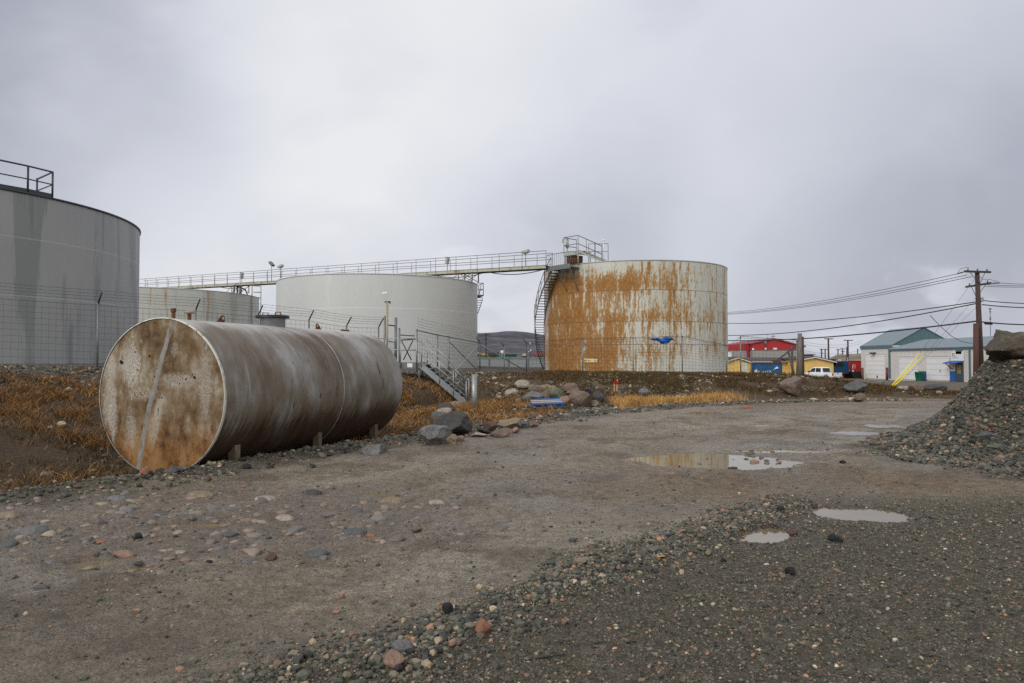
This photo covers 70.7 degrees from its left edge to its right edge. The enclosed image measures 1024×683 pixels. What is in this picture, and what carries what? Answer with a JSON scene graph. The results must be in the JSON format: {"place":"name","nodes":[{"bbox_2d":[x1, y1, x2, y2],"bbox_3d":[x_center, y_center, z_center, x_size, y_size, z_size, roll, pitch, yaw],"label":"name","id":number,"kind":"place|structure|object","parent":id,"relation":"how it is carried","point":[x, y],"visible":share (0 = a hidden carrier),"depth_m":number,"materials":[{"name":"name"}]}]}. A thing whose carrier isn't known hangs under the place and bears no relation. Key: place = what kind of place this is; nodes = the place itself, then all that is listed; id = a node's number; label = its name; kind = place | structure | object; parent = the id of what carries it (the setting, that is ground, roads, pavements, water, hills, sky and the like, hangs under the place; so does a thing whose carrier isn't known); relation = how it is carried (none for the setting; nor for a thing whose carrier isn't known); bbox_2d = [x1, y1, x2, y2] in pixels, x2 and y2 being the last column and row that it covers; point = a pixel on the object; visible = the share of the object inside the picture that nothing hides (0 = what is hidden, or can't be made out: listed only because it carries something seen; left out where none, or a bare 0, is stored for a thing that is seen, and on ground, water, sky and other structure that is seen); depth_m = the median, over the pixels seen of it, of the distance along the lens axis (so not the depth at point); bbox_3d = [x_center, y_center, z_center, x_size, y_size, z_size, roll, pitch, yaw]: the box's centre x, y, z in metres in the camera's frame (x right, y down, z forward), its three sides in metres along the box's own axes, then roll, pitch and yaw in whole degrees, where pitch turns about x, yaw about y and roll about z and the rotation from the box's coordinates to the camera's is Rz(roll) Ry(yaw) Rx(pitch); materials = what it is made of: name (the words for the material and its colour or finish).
{"place":"outdoors","nodes":[
{"label":"outdoors","id":0,"kind":"place"},
{"bbox_2d":[334,376,559,442],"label":"dry grass","id":1,"kind":"structure","parent":0,"point":[403,416],"depth_m":22.76,"materials":[{"name":"plant"}]},
{"bbox_2d":[477,331,543,357],"bbox_3d":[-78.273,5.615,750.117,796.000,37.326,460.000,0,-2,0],"label":"hill","id":2,"kind":"structure","parent":0,"point":[512,337],"depth_m":634.43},
{"bbox_2d":[0,363,1023,682],"bbox_3d":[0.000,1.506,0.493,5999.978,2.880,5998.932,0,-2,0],"label":"ground","id":3,"kind":"structure","parent":0,"point":[72,633],"depth_m":6.07,"materials":[{"name":"gravel"}]},
{"bbox_2d":[0,540,17,547],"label":"cobble","id":4,"kind":"object","parent":3,"relation":"on","point":[8,543],"visible":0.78,"depth_m":6.25,"materials":[{"name":"stone"}]},
{"bbox_2d":[0,511,23,518],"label":"cobble","id":5,"kind":"object","parent":3,"relation":"on","point":[10,514],"visible":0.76,"depth_m":7.36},
{"bbox_2d":[9,525,49,535],"bbox_3d":[-4.516,1.795,6.763,0.362,0.152,0.231,0,-2,0],"label":"cobble","id":6,"kind":"object","parent":3,"relation":"on","point":[34,530],"visible":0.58,"depth_m":6.69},
{"bbox_2d":[0,159,140,363],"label":"storage tank","id":7,"kind":"object","parent":3,"relation":"on","point":[49,242],"visible":0.94,"depth_m":34.64,"materials":[{"name":"metal"}]},
{"bbox_2d":[74,551,99,556],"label":"cobble","id":8,"kind":"object","parent":3,"relation":"on","point":[87,553],"visible":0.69,"depth_m":5.94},
{"bbox_2d":[70,561,111,566],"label":"puddle water","id":9,"kind":"structure","parent":3,"relation":"on","point":[95,563],"depth_m":5.79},
{"bbox_2d":[107,495,133,500],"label":"cobble","id":10,"kind":"object","parent":3,"relation":"on","point":[117,497],"visible":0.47,"depth_m":8.33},
{"bbox_2d":[113,550,136,558],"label":"cobble","id":11,"kind":"object","parent":3,"relation":"on","point":[125,554],"visible":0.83,"depth_m":5.95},
{"bbox_2d":[117,567,151,572],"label":"puddle water","id":12,"kind":"structure","parent":3,"relation":"on","point":[138,569],"depth_m":5.65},
{"bbox_2d":[156,523,226,526],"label":"puddle water","id":13,"kind":"structure","parent":3,"relation":"on","point":[208,525],"depth_m":7.16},
{"bbox_2d":[0,282,383,367],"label":"wire fence","id":14,"kind":"object","parent":3,"relation":"on","point":[97,339],"visible":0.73,"depth_m":23.00,"materials":[{"name":"metal"}]},
{"bbox_2d":[139,285,260,324],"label":"storage tank","id":15,"kind":"object","parent":3,"relation":"on","point":[155,306],"visible":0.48,"depth_m":71.17,"materials":[{"name":"metal"}]},
{"bbox_2d":[139,250,552,292],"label":"elevated walkway","id":16,"kind":"structure","parent":15,"relation":"on","point":[534,268],"depth_m":62.57,"materials":[{"name":"paint"}]},
{"bbox_2d":[187,490,214,497],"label":"cobble","id":17,"kind":"object","parent":3,"relation":"on","point":[203,493],"visible":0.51,"depth_m":8.58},
{"bbox_2d":[0,367,410,489],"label":"dry grass","id":18,"kind":"structure","parent":3,"relation":"on","point":[38,398],"depth_m":15.31,"materials":[{"name":"plant"}]},
{"bbox_2d":[222,531,238,537],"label":"cobble","id":19,"kind":"object","parent":3,"relation":"on","point":[229,534],"visible":0.83,"depth_m":6.64,"materials":[{"name":"stone"}]},
{"bbox_2d":[0,363,471,400],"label":"crest gravel","id":20,"kind":"structure","parent":3,"relation":"on","point":[10,366],"depth_m":20.77,"materials":[{"name":"gravel"}]},
{"bbox_2d":[99,308,401,470],"bbox_3d":[-4.490,0.907,13.791,2.424,2.912,5.789,-1,-2,18],"label":"fuel tank","id":21,"kind":"object","parent":3,"relation":"on","point":[188,392],"visible":0.93,"depth_m":11.37,"materials":[{"name":"metal"}]},
{"bbox_2d":[0,485,508,580],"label":"cobbles","id":22,"kind":"object","parent":3,"relation":"on","point":[255,552],"visible":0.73,"depth_m":7.08,"materials":[{"name":"stone"}]},
{"bbox_2d":[275,514,294,520],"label":"cobble","id":23,"kind":"object","parent":3,"relation":"on","point":[284,517],"visible":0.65,"depth_m":7.31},
{"bbox_2d":[0,364,574,489],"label":"withered ground cover","id":24,"kind":"object","parent":3,"relation":"on","point":[523,375],"visible":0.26,"depth_m":18.00,"materials":[{"name":"brown plant"}]},
{"bbox_2d":[302,489,321,495],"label":"cobble","id":25,"kind":"object","parent":3,"relation":"on","point":[314,492],"visible":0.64,"depth_m":8.65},
{"bbox_2d":[305,548,329,557],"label":"cobble","id":26,"kind":"object","parent":3,"relation":"on","point":[318,552],"visible":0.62,"depth_m":5.99,"materials":[{"name":"stone"}]},
{"bbox_2d":[340,528,366,534],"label":"cobble","id":27,"kind":"object","parent":3,"relation":"on","point":[353,531],"visible":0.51,"depth_m":6.69,"materials":[{"name":"stone"}]},
{"bbox_2d":[360,444,387,454],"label":"boulder","id":28,"kind":"object","parent":3,"relation":"on","point":[375,449],"visible":0.97,"depth_m":12.38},
{"bbox_2d":[276,273,483,367],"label":"storage tank","id":29,"kind":"object","parent":3,"relation":"on","point":[414,299],"visible":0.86,"depth_m":55.00,"materials":[{"name":"metal"}]},
{"bbox_2d":[382,292,390,345],"bbox_3d":[-5.293,-0.250,30.367,0.342,3.695,0.267,0,-2,0],"label":"floodlight mast","id":30,"kind":"object","parent":3,"relation":"on","point":[385,296],"visible":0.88,"depth_m":30.38,"materials":[{"name":"metal"}]},
{"bbox_2d":[379,496,405,503],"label":"cobble","id":31,"kind":"object","parent":3,"relation":"on","point":[393,499],"visible":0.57,"depth_m":8.20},
{"bbox_2d":[384,316,414,361],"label":"gate","id":32,"kind":"structure","parent":3,"relation":"on","point":[395,340],"depth_m":31.18,"materials":[{"name":"metal"}]},
{"bbox_2d":[380,338,469,402],"bbox_3d":[-3.743,1.288,29.802,4.157,2.847,1.542,0,-2,6],"label":"access stair","id":33,"kind":"object","parent":3,"relation":"on","point":[438,378],"visible":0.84,"depth_m":29.24,"materials":[{"name":"metal"}]},
{"bbox_2d":[418,425,451,444],"bbox_3d":[-1.488,1.805,13.866,0.588,0.409,0.512,-2,-2,45],"label":"boulder","id":34,"kind":"object","parent":3,"relation":"on","point":[432,434],"visible":0.98,"depth_m":13.68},
{"bbox_2d":[428,499,445,504],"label":"cobble","id":35,"kind":"object","parent":3,"relation":"on","point":[436,502],"visible":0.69,"depth_m":8.08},
{"bbox_2d":[441,602,453,614],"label":"stone","id":36,"kind":"object","parent":3,"relation":"on","point":[447,607],"visible":0.87,"depth_m":4.49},
{"bbox_2d":[416,319,479,372],"bbox_3d":[-2.922,0.477,37.449,0.478,2.900,9.413,0,-2,15],"label":"wire fence","id":37,"kind":"object","parent":3,"relation":"on","point":[467,367],"visible":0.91,"depth_m":36.79,"materials":[{"name":"metal"}]},
{"bbox_2d":[78,493,820,682],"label":"windrow pebbles","id":38,"kind":"object","parent":3,"relation":"on","point":[471,619],"visible":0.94,"depth_m":4.57,"materials":[{"name":"gravel"}]},
{"bbox_2d":[382,649,405,667],"bbox_3d":[-0.620,1.663,3.776,0.115,0.089,0.118,1,-2,-22],"label":"stone","id":39,"kind":"object","parent":38,"relation":"on","point":[391,658],"visible":0.92,"depth_m":3.75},
{"bbox_2d":[391,639,414,651],"bbox_3d":[-0.598,1.662,3.949,0.125,0.071,0.105,1,-2,-34],"label":"stone","id":40,"kind":"object","parent":38,"relation":"on","point":[400,645],"visible":0.84,"depth_m":3.91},
{"bbox_2d":[475,619,491,633],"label":"stone","id":41,"kind":"object","parent":38,"relation":"on","point":[483,625],"visible":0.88,"depth_m":4.21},
{"bbox_2d":[445,434,457,443],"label":"boulder","id":42,"kind":"object","parent":3,"relation":"on","point":[451,439],"visible":0.99,"depth_m":13.70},
{"bbox_2d":[431,411,472,433],"bbox_3d":[-1.376,1.747,15.460,0.941,0.511,0.683,0,-2,15],"label":"boulder","id":43,"kind":"object","parent":3,"relation":"on","point":[457,422],"visible":0.7,"depth_m":15.39,"materials":[{"name":"stone"}]},
{"bbox_2d":[0,397,912,506],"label":"margin stones","id":44,"kind":"object","parent":3,"relation":"on","point":[592,411],"visible":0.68,"depth_m":12.47,"materials":[{"name":"stone"}]},
{"bbox_2d":[0,366,934,486],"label":"bank stones","id":45,"kind":"object","parent":3,"relation":"on","point":[498,395],"visible":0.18,"depth_m":30.34,"materials":[{"name":"stone"}]},
{"bbox_2d":[471,374,476,406],"bbox_3d":[-1.301,1.920,24.920,0.196,1.580,0.193,0,-2,0],"label":"bollard","id":46,"kind":"object","parent":3,"relation":"on","point":[474,390],"visible":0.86,"depth_m":24.84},
{"bbox_2d":[482,422,496,430],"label":"boulder","id":47,"kind":"object","parent":3,"relation":"on","point":[490,426],"visible":0.88,"depth_m":16.33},
{"bbox_2d":[490,428,512,437],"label":"boulder","id":48,"kind":"object","parent":3,"relation":"on","point":[503,432],"visible":1,"depth_m":15.10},
{"bbox_2d":[476,336,526,371],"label":"wire fence","id":49,"kind":"object","parent":3,"relation":"on","point":[504,364],"visible":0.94,"depth_m":43.95,"materials":[{"name":"metal"}]},
{"bbox_2d":[487,352,516,357],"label":"green building","id":50,"kind":"structure","parent":3,"relation":"on","point":[491,355],"depth_m":229.96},
{"bbox_2d":[497,417,521,428],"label":"boulder","id":51,"kind":"object","parent":3,"relation":"on","point":[511,423],"visible":0.84,"depth_m":16.89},
{"bbox_2d":[477,358,543,366],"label":"sheet wall","id":52,"kind":"structure","parent":3,"relation":"on","point":[534,362],"depth_m":92.96,"materials":[{"name":"metal"}]},
{"bbox_2d":[505,388,516,397],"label":"boulder","id":53,"kind":"object","parent":3,"relation":"on","point":[512,392],"visible":0.9,"depth_m":29.05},
{"bbox_2d":[0,408,1023,682],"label":"road grit","id":54,"kind":"object","parent":3,"relation":"on","point":[146,656],"visible":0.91,"depth_m":6.46,"materials":[{"name":"gravel"}]},
{"bbox_2d":[514,380,529,388],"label":"boulder","id":55,"kind":"object","parent":3,"relation":"on","point":[521,384],"visible":0.88,"depth_m":30.24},
{"bbox_2d":[522,391,543,401],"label":"boulder","id":56,"kind":"object","parent":3,"relation":"on","point":[533,395],"visible":0.82,"depth_m":27.68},
{"bbox_2d":[528,384,543,392],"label":"boulder","id":57,"kind":"object","parent":3,"relation":"on","point":[536,388],"visible":0.64,"depth_m":28.55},
{"bbox_2d":[530,398,563,407],"bbox_3d":[1.180,2.116,24.780,1.050,0.143,1.018,-1,6,-4],"label":"pallet","id":58,"kind":"object","parent":3,"relation":"on","point":[546,401],"visible":0.91,"depth_m":24.67,"materials":[{"name":"blue paint"}]},
{"bbox_2d":[549,388,564,397],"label":"boulder","id":59,"kind":"object","parent":3,"relation":"on","point":[556,392],"visible":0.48,"depth_m":27.70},
{"bbox_2d":[563,383,578,392],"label":"boulder","id":60,"kind":"object","parent":3,"relation":"on","point":[568,386],"visible":0.59,"depth_m":29.48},
{"bbox_2d":[568,391,591,406],"bbox_3d":[2.349,2.044,25.356,0.751,0.619,0.694,-1,-2,42],"label":"boulder","id":61,"kind":"object","parent":3,"relation":"on","point":[580,398],"visible":0.89,"depth_m":25.12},
{"bbox_2d":[592,391,603,401],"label":"boulder","id":62,"kind":"object","parent":3,"relation":"on","point":[598,396],"visible":0.91,"depth_m":27.88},
{"bbox_2d":[534,235,727,371],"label":"storage tank","id":63,"kind":"object","parent":3,"relation":"on","point":[642,300],"visible":0.96,"depth_m":53.50,"materials":[{"name":"metal"}]},
{"bbox_2d":[526,336,797,372],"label":"wire fence","id":64,"kind":"object","parent":3,"relation":"on","point":[663,361],"visible":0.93,"depth_m":44.66,"materials":[{"name":"metal"}]},
{"bbox_2d":[649,336,674,343],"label":"tarpaulin","id":65,"kind":"object","parent":64,"relation":"attached to","point":[662,340],"visible":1,"depth_m":44.85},
{"bbox_2d":[606,390,755,407],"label":"dry grass","id":66,"kind":"structure","parent":3,"relation":"on","point":[624,401],"depth_m":26.60,"materials":[{"name":"plant"}]},
{"bbox_2d":[683,412,734,413],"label":"puddle water","id":67,"kind":"structure","parent":3,"relation":"on","point":[707,413],"depth_m":22.33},
{"bbox_2d":[616,451,823,469],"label":"puddle water","id":68,"kind":"structure","parent":3,"relation":"on","point":[719,461],"depth_m":11.62,"materials":[{"name":"liquid"}]},
{"bbox_2d":[697,448,816,468],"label":"puddle stones","id":69,"kind":"object","parent":68,"relation":"on","point":[750,452],"visible":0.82,"depth_m":11.68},
{"bbox_2d":[724,357,751,372],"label":"yellow house","id":70,"kind":"structure","parent":3,"relation":"on","point":[732,365],"depth_m":109.93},
{"bbox_2d":[532,369,960,407],"bbox_3d":[11.876,2.036,35.842,22.088,1.361,20.129,0,-2,0],"label":"heather","id":71,"kind":"object","parent":3,"relation":"on","point":[562,375],"visible":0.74,"depth_m":33.35,"materials":[{"name":"plant"}]},
{"bbox_2d":[728,336,795,356],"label":"red hall","id":72,"kind":"structure","parent":3,"relation":"on","point":[775,347],"depth_m":149.99,"materials":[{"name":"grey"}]},
{"bbox_2d":[741,357,787,373],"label":"yellow house","id":73,"kind":"structure","parent":3,"relation":"on","point":[763,359],"depth_m":113.59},
{"bbox_2d":[751,363,781,373],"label":"shipping container","id":74,"kind":"object","parent":3,"relation":"on","point":[774,368],"visible":0.36,"depth_m":79.84,"materials":[{"name":"metal"}]},
{"bbox_2d":[741,528,792,542],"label":"puddle water","id":75,"kind":"structure","parent":3,"relation":"on","point":[765,535],"depth_m":6.71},
{"bbox_2d":[760,333,802,374],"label":"timber corner post","id":76,"kind":"object","parent":3,"relation":"on","point":[799,370],"visible":0.79,"depth_m":41.96,"materials":[{"name":"paint"}]},
{"bbox_2d":[779,377,801,396],"bbox_3d":[12.276,2.004,31.802,1.051,0.902,0.893,0,-2,0],"label":"boulder","id":77,"kind":"object","parent":3,"relation":"on","point":[792,386],"visible":0.98,"depth_m":31.54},
{"bbox_2d":[754,449,826,452],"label":"puddle water","id":78,"kind":"structure","parent":3,"relation":"on","point":[783,450],"depth_m":13.00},
{"bbox_2d":[781,356,836,378],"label":"yellow house","id":79,"kind":"structure","parent":3,"relation":"on","point":[810,362],"depth_m":105.95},
{"bbox_2d":[804,367,842,379],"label":"pickup truck","id":80,"kind":"object","parent":3,"relation":"on","point":[823,371],"visible":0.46,"depth_m":99.47,"materials":[{"name":"white paint"}]},
{"bbox_2d":[828,533,842,542],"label":"stone","id":81,"kind":"object","parent":3,"relation":"on","point":[833,537],"visible":0.98,"depth_m":6.36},
{"bbox_2d":[833,357,860,377],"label":"semi truck","id":82,"kind":"object","parent":3,"relation":"on","point":[840,366],"visible":0.52,"depth_m":106.44,"materials":[{"name":"blue paint"}]},
{"bbox_2d":[843,380,866,392],"bbox_3d":[15.255,2.027,32.356,1.034,0.559,0.879,0,-2,0],"label":"boulder","id":83,"kind":"object","parent":3,"relation":"on","point":[855,386],"visible":0.98,"depth_m":32.05,"materials":[{"name":"stone"}]},
{"bbox_2d":[830,431,880,434],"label":"puddle water","id":84,"kind":"structure","parent":3,"relation":"on","point":[855,432],"depth_m":16.32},
{"bbox_2d":[854,393,865,401],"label":"boulder","id":85,"kind":"object","parent":3,"relation":"on","point":[859,397],"visible":0.98,"depth_m":28.01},
{"bbox_2d":[809,507,926,522],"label":"puddle water","id":86,"kind":"structure","parent":3,"relation":"on","point":[858,514],"depth_m":7.62,"materials":[{"name":"liquid"}]},
{"bbox_2d":[863,424,906,427],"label":"puddle water","id":87,"kind":"structure","parent":3,"relation":"on","point":[877,426],"depth_m":17.81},
{"bbox_2d":[860,327,943,379],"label":"grey shed","id":88,"kind":"structure","parent":3,"relation":"on","point":[874,358],"depth_m":98.09,"materials":[{"name":"metal"}]},
{"bbox_2d":[865,353,885,378],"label":"overhead door","id":89,"kind":"structure","parent":88,"relation":"in","point":[875,363],"depth_m":98.91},
{"bbox_2d":[909,383,923,390],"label":"boulder","id":90,"kind":"object","parent":3,"relation":"on","point":[916,386],"visible":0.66,"depth_m":34.23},
{"bbox_2d":[847,409,1023,480],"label":"heap foot stones","id":91,"kind":"object","parent":3,"relation":"on","point":[906,452],"visible":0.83,"depth_m":11.82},
{"bbox_2d":[923,384,947,391],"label":"boulder","id":92,"kind":"object","parent":3,"relation":"on","point":[936,387],"visible":0.62,"depth_m":34.90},
{"bbox_2d":[887,336,993,381],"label":"grey shed","id":93,"kind":"structure","parent":3,"relation":"on","point":[948,359],"depth_m":80.47,"materials":[{"name":"metal"}]},
{"bbox_2d":[899,356,918,379],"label":"overhead door","id":94,"kind":"structure","parent":93,"relation":"in","point":[904,361],"depth_m":85.45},
{"bbox_2d":[926,355,949,380],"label":"overhead door","id":95,"kind":"structure","parent":93,"relation":"in","point":[934,364],"depth_m":79.63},
{"bbox_2d":[955,363,963,381],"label":"entrance door","id":96,"kind":"structure","parent":93,"relation":"in","point":[959,373],"depth_m":75.69,"materials":[{"name":"metal"}]},
{"bbox_2d":[897,358,1023,466],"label":"heap stones","id":97,"kind":"object","parent":3,"relation":"on","point":[963,410],"visible":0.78,"depth_m":12.71,"materials":[{"name":"gravel"}]},
{"bbox_2d":[979,431,997,441],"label":"stone","id":98,"kind":"object","parent":97,"relation":"on","point":[984,435],"visible":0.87,"depth_m":11.85,"materials":[{"name":"stone"}]},
{"bbox_2d":[903,360,1023,467],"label":"gravel heap","id":99,"kind":"object","parent":3,"relation":"on","point":[1020,378],"visible":0.13,"depth_m":12.66,"materials":[{"name":"gravel"}]},
{"bbox_2d":[984,329,1023,361],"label":"boulder","id":100,"kind":"object","parent":99,"relation":"on","point":[1001,345],"visible":0.91,"depth_m":13.27,"materials":[{"name":"stone"}]},
{"bbox_2d":[973,323,978,374],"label":"pole stub","id":101,"kind":"object","parent":3,"relation":"on","point":[975,346],"visible":0.66,"depth_m":54.38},
{"bbox_2d":[957,267,999,366],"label":"utility pole","id":102,"kind":"object","parent":3,"relation":"on","point":[977,292],"visible":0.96,"depth_m":54.93,"materials":[{"name":"brown wood"}]},
{"bbox_2d":[738,274,954,311],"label":"power line","id":103,"kind":"object","parent":102,"relation":"attached to","point":[852,295],"visible":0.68,"depth_m":68.43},
{"bbox_2d":[728,275,965,313],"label":"power line","id":104,"kind":"object","parent":102,"relation":"attached to","point":[856,297],"visible":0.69,"depth_m":68.44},
{"bbox_2d":[728,303,975,335],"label":"power line","id":105,"kind":"object","parent":102,"relation":"attached to","point":[862,323],"visible":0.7,"depth_m":68.47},
{"bbox_2d":[728,302,975,323],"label":"power line","id":106,"kind":"object","parent":102,"relation":"attached to","point":[856,317],"visible":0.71,"depth_m":69.14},
{"bbox_2d":[728,321,976,340],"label":"power line","id":107,"kind":"object","parent":102,"relation":"attached to","point":[866,333],"visible":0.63,"depth_m":67.47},
{"bbox_2d":[740,276,971,313],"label":"power line","id":108,"kind":"object","parent":102,"relation":"attached to","point":[864,297],"visible":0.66,"depth_m":67.85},
{"bbox_2d":[0,0,1023,358],"label":"sky","id":109,"kind":"structure","parent":0,"point":[810,151],"materials":[{"name":"grey"}]},
{"bbox_2d":[218,464,1023,682],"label":"yard gravel","id":110,"kind":"structure","parent":0,"point":[792,645],"depth_m":4.68,"materials":[{"name":"gravel"}]},
{"bbox_2d":[830,354,860,360],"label":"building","id":111,"kind":"structure","parent":0,"point":[854,357],"depth_m":189.27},
{"bbox_2d":[842,361,860,377],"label":"shipping container","id":112,"kind":"object","parent":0,"point":[854,366],"visible":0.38,"depth_m":108.42,"materials":[{"name":"metal"}]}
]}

